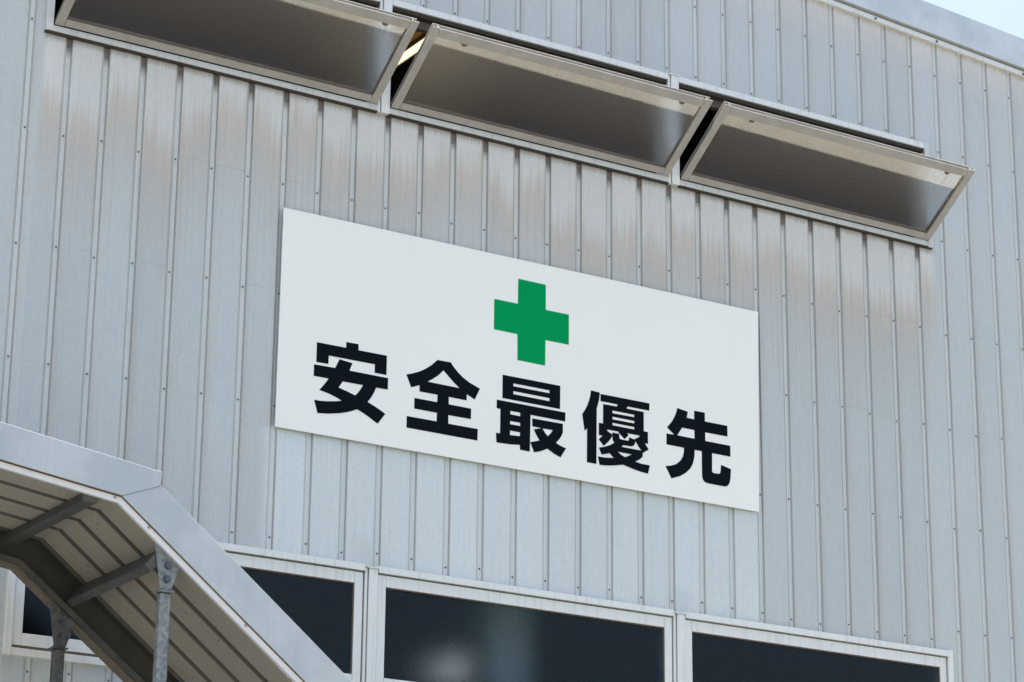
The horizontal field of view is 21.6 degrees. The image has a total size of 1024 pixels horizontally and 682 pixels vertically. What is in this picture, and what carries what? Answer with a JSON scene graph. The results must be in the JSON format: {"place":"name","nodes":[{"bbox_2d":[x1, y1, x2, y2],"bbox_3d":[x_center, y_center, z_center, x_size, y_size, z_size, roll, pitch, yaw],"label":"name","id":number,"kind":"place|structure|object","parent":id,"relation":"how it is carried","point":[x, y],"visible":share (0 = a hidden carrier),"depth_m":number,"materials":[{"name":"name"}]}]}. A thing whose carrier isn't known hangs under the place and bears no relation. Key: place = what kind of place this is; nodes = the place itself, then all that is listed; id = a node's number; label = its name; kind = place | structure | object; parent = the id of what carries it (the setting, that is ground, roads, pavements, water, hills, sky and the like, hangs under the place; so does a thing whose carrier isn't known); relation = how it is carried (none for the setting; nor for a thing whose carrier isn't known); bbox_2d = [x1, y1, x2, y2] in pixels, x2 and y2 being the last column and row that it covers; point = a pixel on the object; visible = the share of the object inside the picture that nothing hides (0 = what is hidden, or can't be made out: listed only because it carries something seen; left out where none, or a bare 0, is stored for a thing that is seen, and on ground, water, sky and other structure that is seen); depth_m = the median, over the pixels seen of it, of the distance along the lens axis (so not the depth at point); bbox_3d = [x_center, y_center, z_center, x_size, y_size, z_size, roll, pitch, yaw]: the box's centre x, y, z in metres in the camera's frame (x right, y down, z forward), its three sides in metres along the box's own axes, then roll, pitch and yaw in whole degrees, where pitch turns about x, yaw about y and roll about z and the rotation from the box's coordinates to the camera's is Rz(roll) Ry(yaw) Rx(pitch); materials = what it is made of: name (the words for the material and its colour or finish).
{"place":"outdoors","nodes":[
{"label":"outdoors","id":0,"kind":"place"},
{"bbox_2d":[0,0,1023,681],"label":"factory building","id":1,"kind":"structure","parent":0,"point":[830,192],"depth_m":14.29,"materials":[{"name":"grey metal"}]},
{"bbox_2d":[1,542,365,681],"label":"closed window","id":2,"kind":"structure","parent":1,"relation":"in","point":[322,596],"depth_m":13.05,"materials":[{"name":"glass"}]},
{"bbox_2d":[44,0,419,113],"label":"tilted window","id":3,"kind":"structure","parent":1,"relation":"in","point":[351,48],"depth_m":13.58,"materials":[{"name":"metal"}]},
{"bbox_2d":[275,208,758,511],"bbox_3d":[0.104,0.133,14.150,2.998,1.162,0.021,11,-21,-30],"label":"safety sign","id":4,"kind":"object","parent":1,"relation":"attached to","point":[388,338],"visible":1,"depth_m":14.08,"materials":[{"name":"metal"}]},
{"bbox_2d":[375,566,673,681],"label":"closed window","id":5,"kind":"structure","parent":1,"relation":"in","point":[431,627],"depth_m":13.65,"materials":[{"name":"glass"}]},
{"bbox_2d":[387,0,712,184],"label":"tilted window","id":6,"kind":"structure","parent":1,"relation":"in","point":[467,72],"depth_m":14.43,"materials":[{"name":"metal"}]},
{"bbox_2d":[683,612,953,681],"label":"closed window","id":7,"kind":"structure","parent":1,"relation":"in","point":[717,648],"depth_m":14.60,"materials":[{"name":"glass"}]},
{"bbox_2d":[678,77,974,249],"bbox_3d":[1.806,-1.066,15.450,1.844,0.673,0.561,11,-21,-30],"label":"tilted window","id":8,"kind":"structure","parent":1,"relation":"in","point":[752,146],"depth_m":15.38,"materials":[{"name":"metal"}]},
{"bbox_2d":[923,0,1023,38],"label":"sky","id":9,"kind":"structure","parent":0,"point":[1007,16],"materials":[{"name":"blue"}]},
{"label":"ground","id":10,"kind":"structure","parent":0,"visible":0},
{"bbox_2d":[0,422,351,681],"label":"stair canopy","id":11,"kind":"object","parent":10,"relation":"on","point":[158,584],"visible":1,"depth_m":11.61,"materials":[{"name":"metal"}]}
]}

